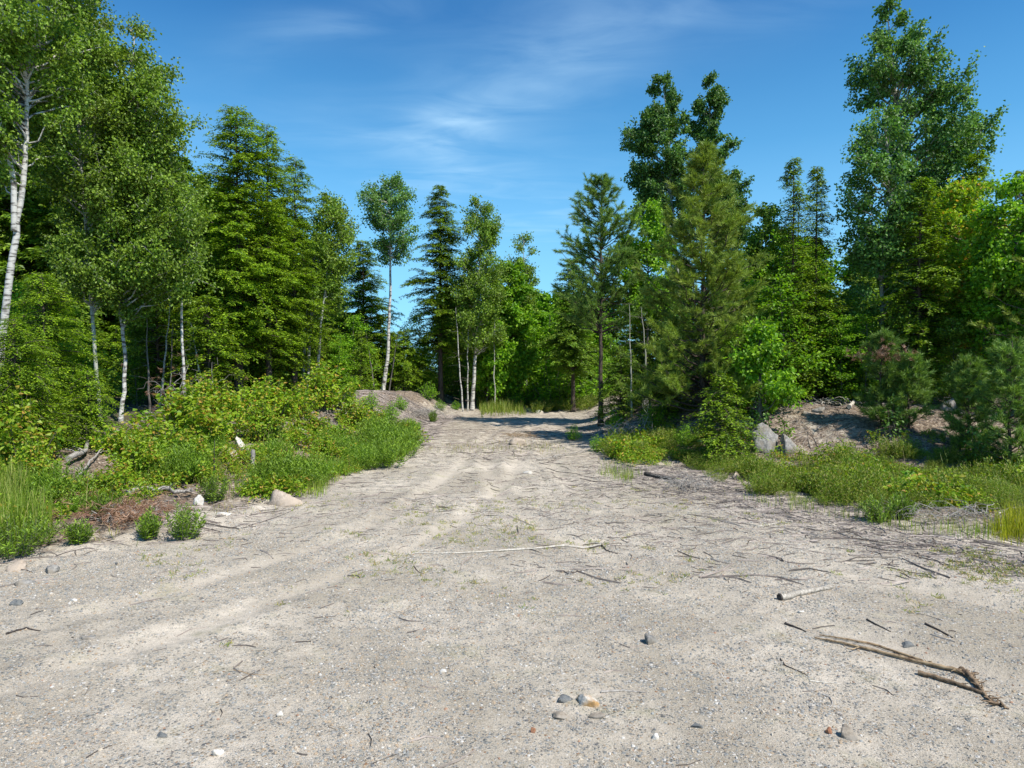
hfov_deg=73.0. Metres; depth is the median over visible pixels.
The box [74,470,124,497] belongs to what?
maple bush
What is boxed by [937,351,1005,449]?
pine tree
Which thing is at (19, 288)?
maple sapling
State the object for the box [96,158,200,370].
hemlock tree
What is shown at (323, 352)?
hemlock sapling
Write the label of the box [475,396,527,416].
grass
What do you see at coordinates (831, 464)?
mixed grass
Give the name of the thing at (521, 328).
maple tree
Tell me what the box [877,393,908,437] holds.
aspen sapling
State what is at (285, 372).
hemlock sapling
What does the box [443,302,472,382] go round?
birch tree
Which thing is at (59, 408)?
maple bush
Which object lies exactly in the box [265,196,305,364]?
hemlock tree
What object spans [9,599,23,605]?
stone
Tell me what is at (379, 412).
maple bush
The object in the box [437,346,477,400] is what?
hemlock sapling
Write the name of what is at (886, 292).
hemlock tree
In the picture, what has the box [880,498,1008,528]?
brush pile
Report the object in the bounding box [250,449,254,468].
tree stump
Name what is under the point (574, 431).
green bush
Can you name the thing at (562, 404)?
ground cover
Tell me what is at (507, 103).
sky
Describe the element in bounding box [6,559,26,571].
stone
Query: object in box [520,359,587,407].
green bush
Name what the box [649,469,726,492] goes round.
brush pile
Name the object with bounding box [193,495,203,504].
stone
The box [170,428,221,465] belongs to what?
maple bush
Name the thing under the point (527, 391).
green bush
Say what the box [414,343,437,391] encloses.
hemlock tree
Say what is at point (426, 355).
maple sapling
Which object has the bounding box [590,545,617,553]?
crooked root
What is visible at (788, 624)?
dark stick
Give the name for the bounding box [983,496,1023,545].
yellow grass
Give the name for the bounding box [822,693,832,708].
curled twig
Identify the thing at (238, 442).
boulder
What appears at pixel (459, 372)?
dead sapling
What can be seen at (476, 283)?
birch tree
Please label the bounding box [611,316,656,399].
maple sapling
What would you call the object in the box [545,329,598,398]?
maple sapling
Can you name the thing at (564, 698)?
stone
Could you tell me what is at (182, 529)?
fern shrub
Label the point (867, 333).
maple sapling
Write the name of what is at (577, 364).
maple tree
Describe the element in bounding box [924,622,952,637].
dark stick
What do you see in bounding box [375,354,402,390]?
hemlock sapling
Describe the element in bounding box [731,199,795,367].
maple tree
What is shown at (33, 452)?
maple bush
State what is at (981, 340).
maple sapling
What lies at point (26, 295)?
hemlock sapling
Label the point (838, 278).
hemlock tree
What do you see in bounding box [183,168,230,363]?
birch tree
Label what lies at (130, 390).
maple sapling
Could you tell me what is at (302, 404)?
maple bush
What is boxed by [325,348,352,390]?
hemlock sapling
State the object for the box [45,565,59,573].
stone
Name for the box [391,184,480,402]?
hemlock tree
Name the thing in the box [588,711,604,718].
stone
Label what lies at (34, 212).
hemlock tree
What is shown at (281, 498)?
boulder
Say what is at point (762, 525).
bleached stick
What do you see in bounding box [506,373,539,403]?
green bush
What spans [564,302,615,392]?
maple tree
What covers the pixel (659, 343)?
maple sapling
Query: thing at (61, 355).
hemlock sapling
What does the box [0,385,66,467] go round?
maple bush
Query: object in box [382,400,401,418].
green bush
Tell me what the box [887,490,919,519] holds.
fern shrub
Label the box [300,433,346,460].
maple bush
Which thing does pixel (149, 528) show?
fern shrub
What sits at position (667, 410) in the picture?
tree
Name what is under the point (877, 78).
aspen tree
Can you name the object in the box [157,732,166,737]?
stone
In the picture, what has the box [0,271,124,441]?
hemlock tree
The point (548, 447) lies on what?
dry grass
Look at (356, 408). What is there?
maple bush
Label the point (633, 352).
hemlock tree
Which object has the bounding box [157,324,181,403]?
dead sapling
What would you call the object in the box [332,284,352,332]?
hemlock tree
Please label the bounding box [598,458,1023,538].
edge grass
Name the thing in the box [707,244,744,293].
hemlock tree
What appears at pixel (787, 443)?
boulder
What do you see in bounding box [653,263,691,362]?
hemlock tree
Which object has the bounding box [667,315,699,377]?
maple sapling
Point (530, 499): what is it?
twig litter
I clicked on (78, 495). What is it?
brush pile
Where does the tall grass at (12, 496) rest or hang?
on the ground at (926, 725)
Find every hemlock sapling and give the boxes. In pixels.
[8,301,28,337]
[9,291,69,400]
[47,328,81,395]
[69,315,118,385]
[87,325,134,394]
[99,331,129,389]
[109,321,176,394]
[142,301,190,400]
[175,342,205,389]
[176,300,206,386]
[215,335,251,386]
[276,331,305,392]
[290,325,342,388]
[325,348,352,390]
[338,331,381,389]
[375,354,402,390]
[396,355,418,391]
[429,344,460,397]
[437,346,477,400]
[589,346,648,425]
[612,292,697,396]
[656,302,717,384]
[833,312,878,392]
[927,352,959,393]
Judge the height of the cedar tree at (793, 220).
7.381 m
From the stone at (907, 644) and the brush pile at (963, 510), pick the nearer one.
the stone at (907, 644)
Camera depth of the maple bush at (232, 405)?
19.48 m
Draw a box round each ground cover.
[2,408,428,547]
[523,394,598,412]
[596,426,1023,512]
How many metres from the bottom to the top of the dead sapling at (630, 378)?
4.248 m
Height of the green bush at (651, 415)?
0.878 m
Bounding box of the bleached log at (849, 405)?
[847,399,855,408]
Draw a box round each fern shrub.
[0,510,57,560]
[60,517,98,544]
[86,484,127,521]
[133,505,162,540]
[163,498,207,540]
[196,471,230,503]
[259,418,285,441]
[314,416,337,433]
[428,410,437,421]
[858,492,899,523]
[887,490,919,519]
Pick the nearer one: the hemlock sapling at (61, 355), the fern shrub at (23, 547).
the fern shrub at (23, 547)
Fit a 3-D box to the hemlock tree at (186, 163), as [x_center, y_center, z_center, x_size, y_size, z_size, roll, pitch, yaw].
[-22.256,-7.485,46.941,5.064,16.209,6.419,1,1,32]
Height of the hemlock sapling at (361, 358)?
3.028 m
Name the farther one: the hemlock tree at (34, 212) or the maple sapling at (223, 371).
the hemlock tree at (34, 212)
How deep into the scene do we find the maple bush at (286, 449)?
16.32 m
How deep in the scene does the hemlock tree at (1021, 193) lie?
20.90 m
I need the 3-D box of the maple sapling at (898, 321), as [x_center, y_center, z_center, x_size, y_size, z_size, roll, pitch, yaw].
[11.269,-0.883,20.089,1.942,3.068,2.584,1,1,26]
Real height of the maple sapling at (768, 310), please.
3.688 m
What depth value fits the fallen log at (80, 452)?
13.64 m
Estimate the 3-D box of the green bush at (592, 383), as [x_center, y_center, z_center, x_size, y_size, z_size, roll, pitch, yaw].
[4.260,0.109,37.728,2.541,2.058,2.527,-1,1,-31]
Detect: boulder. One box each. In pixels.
[218,447,236,459]
[234,437,248,450]
[268,489,302,506]
[749,422,777,454]
[780,434,799,454]
[802,411,811,415]
[811,407,824,413]
[938,398,956,410]
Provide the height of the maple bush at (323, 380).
1.775 m
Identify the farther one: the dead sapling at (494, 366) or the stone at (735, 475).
the dead sapling at (494, 366)
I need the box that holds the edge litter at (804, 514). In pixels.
[573,465,1023,577]
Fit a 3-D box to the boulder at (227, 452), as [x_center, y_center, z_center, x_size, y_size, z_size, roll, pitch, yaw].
[-6.523,1.631,15.825,0.482,0.421,0.293,0,1,0]
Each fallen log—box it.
[65,440,88,461]
[126,482,195,494]
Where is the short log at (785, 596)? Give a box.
[777,585,832,600]
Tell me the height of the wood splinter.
0.032 m
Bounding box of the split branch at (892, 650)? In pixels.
[820,635,922,660]
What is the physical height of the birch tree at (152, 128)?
11.779 m
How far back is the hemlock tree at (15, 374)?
13.54 m
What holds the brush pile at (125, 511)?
on the ground at (926, 725)
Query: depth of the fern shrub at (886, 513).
11.24 m
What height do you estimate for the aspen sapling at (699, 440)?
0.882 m
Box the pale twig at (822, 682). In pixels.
[810,680,838,683]
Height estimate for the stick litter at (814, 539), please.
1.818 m
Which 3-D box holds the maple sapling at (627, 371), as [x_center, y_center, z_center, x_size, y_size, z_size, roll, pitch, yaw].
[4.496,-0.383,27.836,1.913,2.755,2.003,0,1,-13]
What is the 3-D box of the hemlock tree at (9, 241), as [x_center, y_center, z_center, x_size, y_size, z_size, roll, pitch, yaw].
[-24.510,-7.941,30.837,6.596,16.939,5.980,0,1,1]
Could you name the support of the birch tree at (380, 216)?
on the ground at (926, 725)
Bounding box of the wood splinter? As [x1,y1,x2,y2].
[601,689,646,692]
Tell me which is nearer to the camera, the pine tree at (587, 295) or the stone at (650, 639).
the stone at (650, 639)
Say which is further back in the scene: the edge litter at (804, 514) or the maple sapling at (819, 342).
the maple sapling at (819, 342)
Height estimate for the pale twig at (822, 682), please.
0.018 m
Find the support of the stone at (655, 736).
on the ground at (926, 725)
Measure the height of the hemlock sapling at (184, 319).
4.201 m
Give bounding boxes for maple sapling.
[0,282,69,398]
[0,290,29,396]
[48,306,118,403]
[100,318,171,405]
[115,308,180,401]
[189,330,244,394]
[232,298,288,388]
[321,333,359,389]
[336,313,385,388]
[392,315,448,392]
[415,328,466,395]
[443,338,480,404]
[462,347,501,404]
[503,337,543,399]
[525,310,568,398]
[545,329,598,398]
[576,307,623,390]
[604,340,642,406]
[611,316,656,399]
[649,334,689,375]
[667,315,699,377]
[702,324,766,420]
[719,279,780,369]
[742,272,835,401]
[752,288,803,381]
[770,272,855,399]
[813,314,875,402]
[819,310,871,393]
[825,312,893,400]
[836,286,879,333]
[848,301,907,389]
[863,301,935,400]
[898,311,949,402]
[920,315,980,404]
[934,285,1022,405]
[976,312,1023,401]
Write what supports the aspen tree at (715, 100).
on the ground at (926, 725)
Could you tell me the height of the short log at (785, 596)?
0.092 m
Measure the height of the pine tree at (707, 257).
8.279 m
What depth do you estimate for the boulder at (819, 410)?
19.56 m
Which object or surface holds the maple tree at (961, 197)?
on the ground at (926, 725)
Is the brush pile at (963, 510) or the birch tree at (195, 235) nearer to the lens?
the brush pile at (963, 510)
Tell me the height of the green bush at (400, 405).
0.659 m
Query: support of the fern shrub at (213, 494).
on the ground at (926, 725)
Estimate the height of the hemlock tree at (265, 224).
10.101 m
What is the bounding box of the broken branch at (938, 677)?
[918,670,990,694]
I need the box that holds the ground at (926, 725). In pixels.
[0,385,1023,767]
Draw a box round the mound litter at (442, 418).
[278,389,461,446]
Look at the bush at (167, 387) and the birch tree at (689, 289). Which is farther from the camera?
the birch tree at (689, 289)
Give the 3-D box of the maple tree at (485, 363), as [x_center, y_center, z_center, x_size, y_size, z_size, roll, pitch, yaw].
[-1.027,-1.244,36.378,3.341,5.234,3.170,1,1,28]
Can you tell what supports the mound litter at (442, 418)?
on the ground at (926, 725)
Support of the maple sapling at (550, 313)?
on the ground at (926, 725)
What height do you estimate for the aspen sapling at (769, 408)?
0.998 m
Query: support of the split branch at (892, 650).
on the ground at (926, 725)
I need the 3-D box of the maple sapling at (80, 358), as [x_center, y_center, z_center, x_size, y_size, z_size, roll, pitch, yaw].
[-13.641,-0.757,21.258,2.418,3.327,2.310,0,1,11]
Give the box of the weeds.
[136,476,1023,646]
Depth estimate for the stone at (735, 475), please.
15.57 m
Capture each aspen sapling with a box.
[696,429,732,453]
[723,406,753,449]
[743,392,774,438]
[750,389,774,414]
[775,415,795,437]
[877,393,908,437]
[896,467,916,481]
[961,425,992,466]
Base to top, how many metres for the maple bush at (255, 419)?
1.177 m
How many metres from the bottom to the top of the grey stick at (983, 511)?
0.174 m
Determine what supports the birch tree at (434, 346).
on the ground at (926, 725)
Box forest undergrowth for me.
[3,352,1005,402]
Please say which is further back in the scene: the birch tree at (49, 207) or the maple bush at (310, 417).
the birch tree at (49, 207)
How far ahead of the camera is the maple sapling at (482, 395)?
37.47 m
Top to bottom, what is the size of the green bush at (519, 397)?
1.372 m
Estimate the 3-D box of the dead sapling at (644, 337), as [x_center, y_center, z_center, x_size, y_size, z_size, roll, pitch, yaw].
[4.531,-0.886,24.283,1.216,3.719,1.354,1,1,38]
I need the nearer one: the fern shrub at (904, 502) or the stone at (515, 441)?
the fern shrub at (904, 502)
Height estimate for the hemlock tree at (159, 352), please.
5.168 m
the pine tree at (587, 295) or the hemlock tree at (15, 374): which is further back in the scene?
the pine tree at (587, 295)
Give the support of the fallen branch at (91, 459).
on the ground at (926, 725)
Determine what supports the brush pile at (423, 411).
on the ground at (926, 725)
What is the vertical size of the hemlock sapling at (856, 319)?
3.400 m
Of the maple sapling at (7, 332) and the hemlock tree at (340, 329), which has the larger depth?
the hemlock tree at (340, 329)
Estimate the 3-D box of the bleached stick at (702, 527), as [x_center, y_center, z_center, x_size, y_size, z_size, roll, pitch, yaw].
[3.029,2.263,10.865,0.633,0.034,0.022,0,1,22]
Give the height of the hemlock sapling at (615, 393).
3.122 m
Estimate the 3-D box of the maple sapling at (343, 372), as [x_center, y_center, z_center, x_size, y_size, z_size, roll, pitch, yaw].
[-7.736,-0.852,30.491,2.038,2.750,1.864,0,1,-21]
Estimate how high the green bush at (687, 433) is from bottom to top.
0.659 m
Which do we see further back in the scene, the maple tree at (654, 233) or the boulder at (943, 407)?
the maple tree at (654, 233)
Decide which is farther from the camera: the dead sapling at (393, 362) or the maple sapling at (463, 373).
the maple sapling at (463, 373)
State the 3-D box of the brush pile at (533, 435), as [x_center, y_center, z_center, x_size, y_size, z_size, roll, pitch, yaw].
[0.444,1.705,23.142,1.851,0.367,1.392,0,1,0]
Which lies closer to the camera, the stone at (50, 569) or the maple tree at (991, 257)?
the stone at (50, 569)
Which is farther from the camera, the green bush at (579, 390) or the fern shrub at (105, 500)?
the green bush at (579, 390)
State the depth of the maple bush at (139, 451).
13.19 m
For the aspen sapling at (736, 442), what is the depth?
17.90 m
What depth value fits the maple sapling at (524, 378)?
37.58 m
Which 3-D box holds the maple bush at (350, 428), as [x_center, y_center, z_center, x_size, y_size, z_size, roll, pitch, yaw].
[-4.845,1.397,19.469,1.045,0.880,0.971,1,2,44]
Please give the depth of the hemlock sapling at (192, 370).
26.26 m
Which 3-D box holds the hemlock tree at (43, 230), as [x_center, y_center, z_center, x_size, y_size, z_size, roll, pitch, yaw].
[-18.874,-7.124,30.216,4.861,15.143,6.162,0,1,-10]
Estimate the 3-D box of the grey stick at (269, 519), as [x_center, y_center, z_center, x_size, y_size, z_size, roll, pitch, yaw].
[-3.957,2.192,11.612,0.148,0.105,1.335,0,1,19]
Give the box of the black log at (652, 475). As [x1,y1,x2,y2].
[644,472,674,480]
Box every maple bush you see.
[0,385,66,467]
[0,432,63,478]
[36,404,85,448]
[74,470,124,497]
[88,417,144,455]
[100,429,173,479]
[109,413,192,458]
[121,380,236,444]
[165,371,232,414]
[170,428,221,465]
[207,402,249,440]
[211,379,260,419]
[232,396,288,442]
[237,374,302,418]
[271,380,322,417]
[271,442,296,455]
[286,406,326,437]
[293,359,359,411]
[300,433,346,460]
[323,418,358,436]
[333,395,375,430]
[359,406,387,423]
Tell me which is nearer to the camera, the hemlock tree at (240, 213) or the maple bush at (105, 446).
the maple bush at (105, 446)
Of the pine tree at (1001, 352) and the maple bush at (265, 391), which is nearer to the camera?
the pine tree at (1001, 352)
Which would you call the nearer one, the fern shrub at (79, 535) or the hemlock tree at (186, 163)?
the fern shrub at (79, 535)
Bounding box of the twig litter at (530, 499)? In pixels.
[0,393,1023,767]
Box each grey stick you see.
[248,507,296,525]
[334,492,483,499]
[956,506,1006,514]
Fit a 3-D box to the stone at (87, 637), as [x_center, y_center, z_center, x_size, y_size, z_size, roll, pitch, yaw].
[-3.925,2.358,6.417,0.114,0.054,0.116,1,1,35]
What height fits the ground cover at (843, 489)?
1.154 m
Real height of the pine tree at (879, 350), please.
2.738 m
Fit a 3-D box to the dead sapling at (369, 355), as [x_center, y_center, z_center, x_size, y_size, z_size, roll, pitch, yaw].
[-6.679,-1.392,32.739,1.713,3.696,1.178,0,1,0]
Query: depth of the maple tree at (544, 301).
39.61 m
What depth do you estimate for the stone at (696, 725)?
4.88 m
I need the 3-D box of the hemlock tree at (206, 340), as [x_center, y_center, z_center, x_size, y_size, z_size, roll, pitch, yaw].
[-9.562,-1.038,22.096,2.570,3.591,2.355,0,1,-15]
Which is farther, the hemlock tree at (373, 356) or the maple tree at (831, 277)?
the hemlock tree at (373, 356)
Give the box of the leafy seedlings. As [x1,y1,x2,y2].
[0,407,1023,542]
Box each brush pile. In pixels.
[52,489,193,540]
[53,488,96,504]
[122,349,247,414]
[398,405,452,417]
[500,430,545,438]
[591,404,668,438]
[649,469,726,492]
[806,396,863,404]
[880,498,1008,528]
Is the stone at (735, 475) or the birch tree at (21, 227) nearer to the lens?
the stone at (735, 475)
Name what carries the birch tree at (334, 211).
on the ground at (926, 725)
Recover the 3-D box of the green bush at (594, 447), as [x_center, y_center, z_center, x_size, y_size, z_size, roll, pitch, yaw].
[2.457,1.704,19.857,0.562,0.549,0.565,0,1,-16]
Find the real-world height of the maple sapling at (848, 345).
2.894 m
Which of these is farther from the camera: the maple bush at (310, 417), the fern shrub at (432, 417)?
the fern shrub at (432, 417)
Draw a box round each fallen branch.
[74,449,107,475]
[528,425,668,459]
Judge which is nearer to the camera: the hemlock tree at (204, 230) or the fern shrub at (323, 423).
the fern shrub at (323, 423)
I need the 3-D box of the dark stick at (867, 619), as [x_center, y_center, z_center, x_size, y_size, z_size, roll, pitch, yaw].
[3.545,2.335,6.705,0.030,0.029,0.298,0,1,-14]
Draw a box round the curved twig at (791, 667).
[780,658,807,675]
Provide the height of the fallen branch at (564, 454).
0.681 m
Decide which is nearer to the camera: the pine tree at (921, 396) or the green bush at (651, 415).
the pine tree at (921, 396)
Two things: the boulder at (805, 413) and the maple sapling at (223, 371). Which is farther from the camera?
the maple sapling at (223, 371)
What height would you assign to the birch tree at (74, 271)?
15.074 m
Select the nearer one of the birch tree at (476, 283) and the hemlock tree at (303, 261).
the hemlock tree at (303, 261)
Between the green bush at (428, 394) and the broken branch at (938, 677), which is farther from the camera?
the green bush at (428, 394)
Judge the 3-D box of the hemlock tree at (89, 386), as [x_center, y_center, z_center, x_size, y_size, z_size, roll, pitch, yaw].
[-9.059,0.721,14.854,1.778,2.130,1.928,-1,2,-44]
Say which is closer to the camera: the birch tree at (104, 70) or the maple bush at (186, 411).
the maple bush at (186, 411)
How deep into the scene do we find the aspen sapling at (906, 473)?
13.42 m
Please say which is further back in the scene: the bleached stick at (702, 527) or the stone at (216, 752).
the bleached stick at (702, 527)
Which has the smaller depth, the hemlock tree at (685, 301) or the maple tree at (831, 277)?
the maple tree at (831, 277)
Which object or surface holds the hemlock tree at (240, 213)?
on the ground at (926, 725)
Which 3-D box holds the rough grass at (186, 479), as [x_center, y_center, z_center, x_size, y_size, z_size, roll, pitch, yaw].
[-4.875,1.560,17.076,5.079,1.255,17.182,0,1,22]
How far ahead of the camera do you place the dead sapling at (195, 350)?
21.81 m
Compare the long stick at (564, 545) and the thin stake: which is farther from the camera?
the thin stake
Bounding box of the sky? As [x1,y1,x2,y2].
[23,0,1023,369]
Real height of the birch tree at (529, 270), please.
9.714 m
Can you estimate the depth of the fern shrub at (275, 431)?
17.40 m
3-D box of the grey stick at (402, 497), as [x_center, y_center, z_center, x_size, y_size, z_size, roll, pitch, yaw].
[-1.916,2.104,13.019,2.850,0.215,0.477,0,1,0]
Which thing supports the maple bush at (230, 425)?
on the ground at (926, 725)
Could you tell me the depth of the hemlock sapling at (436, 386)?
39.58 m
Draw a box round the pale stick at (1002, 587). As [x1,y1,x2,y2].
[987,585,1018,588]
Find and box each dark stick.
[6,627,40,634]
[784,622,806,631]
[866,618,890,631]
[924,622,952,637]
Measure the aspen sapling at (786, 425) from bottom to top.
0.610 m
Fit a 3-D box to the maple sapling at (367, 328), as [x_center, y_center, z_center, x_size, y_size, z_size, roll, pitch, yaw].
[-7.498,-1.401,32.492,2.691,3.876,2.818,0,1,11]
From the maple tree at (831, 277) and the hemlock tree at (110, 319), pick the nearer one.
the maple tree at (831, 277)
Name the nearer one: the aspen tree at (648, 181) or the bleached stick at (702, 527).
the bleached stick at (702, 527)
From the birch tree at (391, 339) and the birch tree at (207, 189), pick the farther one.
the birch tree at (391, 339)
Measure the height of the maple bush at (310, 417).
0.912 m
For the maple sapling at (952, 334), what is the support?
on the ground at (926, 725)
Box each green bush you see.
[337,381,358,401]
[357,391,379,410]
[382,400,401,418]
[394,395,408,409]
[407,418,420,432]
[419,380,438,399]
[435,398,447,409]
[450,401,460,409]
[498,384,527,407]
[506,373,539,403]
[514,374,547,404]
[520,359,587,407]
[551,375,596,401]
[553,361,607,396]
[565,423,582,439]
[578,370,611,397]
[588,434,604,451]
[605,410,626,429]
[637,402,664,428]
[673,423,692,445]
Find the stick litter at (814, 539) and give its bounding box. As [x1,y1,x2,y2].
[201,398,1023,585]
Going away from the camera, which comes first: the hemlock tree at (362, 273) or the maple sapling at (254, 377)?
the maple sapling at (254, 377)
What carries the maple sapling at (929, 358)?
on the ground at (926, 725)
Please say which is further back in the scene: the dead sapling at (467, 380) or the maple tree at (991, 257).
the dead sapling at (467, 380)
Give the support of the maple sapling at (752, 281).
on the ground at (926, 725)
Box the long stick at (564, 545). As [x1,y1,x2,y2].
[396,534,600,555]
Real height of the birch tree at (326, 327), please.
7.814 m
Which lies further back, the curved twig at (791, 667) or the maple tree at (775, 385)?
the maple tree at (775, 385)
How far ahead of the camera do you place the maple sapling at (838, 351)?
20.56 m
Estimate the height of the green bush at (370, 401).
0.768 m
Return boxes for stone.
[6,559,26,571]
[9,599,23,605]
[14,579,35,585]
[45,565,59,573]
[81,635,95,639]
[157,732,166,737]
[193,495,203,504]
[212,749,224,755]
[217,512,231,515]
[276,710,282,716]
[509,437,525,445]
[551,711,568,719]
[558,694,571,702]
[576,694,599,707]
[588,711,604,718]
[644,633,658,644]
[652,733,658,739]
[691,722,703,727]
[732,472,738,478]
[825,727,831,733]
[841,724,858,740]
[902,641,914,647]
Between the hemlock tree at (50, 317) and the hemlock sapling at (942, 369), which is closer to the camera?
the hemlock tree at (50, 317)
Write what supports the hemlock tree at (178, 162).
on the ground at (926, 725)
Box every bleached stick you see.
[684,526,721,529]
[743,522,776,526]
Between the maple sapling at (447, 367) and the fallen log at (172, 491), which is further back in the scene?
the maple sapling at (447, 367)
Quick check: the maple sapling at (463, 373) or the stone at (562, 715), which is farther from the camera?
the maple sapling at (463, 373)
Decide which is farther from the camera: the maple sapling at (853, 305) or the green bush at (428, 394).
the green bush at (428, 394)
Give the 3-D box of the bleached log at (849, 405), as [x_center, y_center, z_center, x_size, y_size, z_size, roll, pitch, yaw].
[11.688,0.435,23.403,0.238,0.362,9.464,1,1,29]
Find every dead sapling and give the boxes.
[130,307,164,411]
[142,302,178,407]
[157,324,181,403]
[178,320,201,381]
[358,317,384,388]
[384,331,411,390]
[449,319,466,411]
[457,326,469,410]
[493,309,503,399]
[617,298,648,416]
[622,307,650,410]
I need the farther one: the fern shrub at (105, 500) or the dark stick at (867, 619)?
the fern shrub at (105, 500)
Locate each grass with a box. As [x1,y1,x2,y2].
[0,456,54,554]
[4,418,402,521]
[94,436,643,542]
[197,437,400,500]
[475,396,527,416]
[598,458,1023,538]
[599,424,1023,509]
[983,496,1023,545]
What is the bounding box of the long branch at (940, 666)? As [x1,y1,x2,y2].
[815,637,961,673]
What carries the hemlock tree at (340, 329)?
on the ground at (926, 725)
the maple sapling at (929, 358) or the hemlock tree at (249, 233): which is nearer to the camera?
the maple sapling at (929, 358)
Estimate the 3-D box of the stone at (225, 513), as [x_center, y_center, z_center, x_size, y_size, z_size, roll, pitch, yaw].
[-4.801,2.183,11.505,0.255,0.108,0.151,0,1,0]
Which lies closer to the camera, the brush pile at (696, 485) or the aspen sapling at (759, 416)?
the brush pile at (696, 485)
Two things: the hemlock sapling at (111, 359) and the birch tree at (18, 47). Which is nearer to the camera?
the birch tree at (18, 47)
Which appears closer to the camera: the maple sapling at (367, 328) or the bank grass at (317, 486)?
the bank grass at (317, 486)
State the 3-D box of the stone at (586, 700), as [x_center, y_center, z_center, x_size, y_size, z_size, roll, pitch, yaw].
[0.582,2.415,5.243,0.211,0.131,0.115,0,1,18]
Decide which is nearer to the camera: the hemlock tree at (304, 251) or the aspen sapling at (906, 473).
the aspen sapling at (906, 473)
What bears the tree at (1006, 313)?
on the ground at (926, 725)
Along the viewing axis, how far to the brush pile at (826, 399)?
20.49 m
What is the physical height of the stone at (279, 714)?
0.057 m
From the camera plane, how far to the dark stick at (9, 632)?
6.66 m
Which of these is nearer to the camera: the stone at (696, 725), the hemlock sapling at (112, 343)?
the stone at (696, 725)
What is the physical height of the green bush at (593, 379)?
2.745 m
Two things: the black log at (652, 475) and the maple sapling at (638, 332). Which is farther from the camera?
the maple sapling at (638, 332)
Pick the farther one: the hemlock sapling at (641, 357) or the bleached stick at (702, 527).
the hemlock sapling at (641, 357)
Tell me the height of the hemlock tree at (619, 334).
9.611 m
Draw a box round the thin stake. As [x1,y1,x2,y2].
[213,440,214,470]
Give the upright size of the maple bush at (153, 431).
1.135 m
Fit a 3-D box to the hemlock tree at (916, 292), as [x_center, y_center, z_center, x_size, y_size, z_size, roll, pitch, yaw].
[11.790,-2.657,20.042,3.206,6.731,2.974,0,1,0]
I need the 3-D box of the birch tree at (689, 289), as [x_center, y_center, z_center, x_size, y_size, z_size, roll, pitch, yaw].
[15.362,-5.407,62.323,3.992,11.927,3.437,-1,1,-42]
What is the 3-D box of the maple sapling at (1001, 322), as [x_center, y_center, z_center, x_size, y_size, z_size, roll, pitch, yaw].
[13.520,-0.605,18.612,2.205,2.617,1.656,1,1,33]
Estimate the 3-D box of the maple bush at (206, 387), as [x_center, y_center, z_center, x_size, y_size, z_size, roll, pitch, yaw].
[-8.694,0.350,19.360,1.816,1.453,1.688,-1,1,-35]
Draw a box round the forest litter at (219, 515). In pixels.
[0,390,1023,563]
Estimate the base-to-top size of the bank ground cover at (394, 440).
1.433 m
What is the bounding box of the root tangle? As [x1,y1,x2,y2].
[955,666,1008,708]
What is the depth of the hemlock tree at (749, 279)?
24.81 m
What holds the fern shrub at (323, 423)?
on the ground at (926, 725)
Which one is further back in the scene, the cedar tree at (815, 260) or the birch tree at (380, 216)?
the birch tree at (380, 216)
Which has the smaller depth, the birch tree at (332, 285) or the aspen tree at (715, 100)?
the birch tree at (332, 285)
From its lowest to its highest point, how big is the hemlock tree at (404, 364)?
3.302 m
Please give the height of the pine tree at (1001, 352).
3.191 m
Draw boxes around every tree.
[0,0,126,366]
[0,19,39,308]
[0,28,59,316]
[0,193,34,310]
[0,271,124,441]
[0,317,98,467]
[14,54,127,369]
[21,0,149,419]
[22,53,62,281]
[41,72,143,373]
[41,368,132,450]
[51,61,131,320]
[81,12,224,421]
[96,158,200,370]
[103,290,216,405]
[138,149,186,302]
[148,161,212,395]
[159,104,307,403]
[163,295,251,392]
[177,154,194,184]
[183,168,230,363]
[185,178,260,373]
[209,121,329,387]
[239,194,263,359]
[243,305,316,391]
[248,231,326,378]
[255,154,339,390]
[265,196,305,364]
[282,220,338,366]
[300,185,361,394]
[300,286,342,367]
[313,229,349,367]
[320,314,382,389]
[321,240,407,382]
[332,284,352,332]
[354,171,424,389]
[356,308,384,389]
[373,319,386,363]
[373,331,436,390]
[381,331,406,388]
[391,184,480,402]
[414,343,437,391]
[428,293,456,360]
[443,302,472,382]
[445,193,512,410]
[464,314,524,402]
[480,259,543,398]
[502,231,541,404]
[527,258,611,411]
[527,290,570,387]
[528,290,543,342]
[550,171,660,425]
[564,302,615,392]
[589,278,623,385]
[609,280,636,360]
[613,197,680,377]
[614,272,665,385]
[616,137,790,417]
[619,70,706,316]
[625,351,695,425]
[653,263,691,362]
[678,373,770,463]
[679,266,694,320]
[683,70,755,334]
[689,258,769,393]
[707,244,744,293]
[723,313,812,422]
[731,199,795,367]
[752,217,851,362]
[755,157,831,400]
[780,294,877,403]
[784,166,850,404]
[802,237,843,334]
[828,96,934,400]
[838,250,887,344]
[840,0,1009,395]
[844,326,917,427]
[852,176,973,404]
[877,235,914,370]
[882,347,940,427]
[898,173,1020,399]
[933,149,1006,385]
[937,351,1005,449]
[957,169,1023,405]
[965,256,1023,385]
[965,335,1023,467]
[987,170,1023,400]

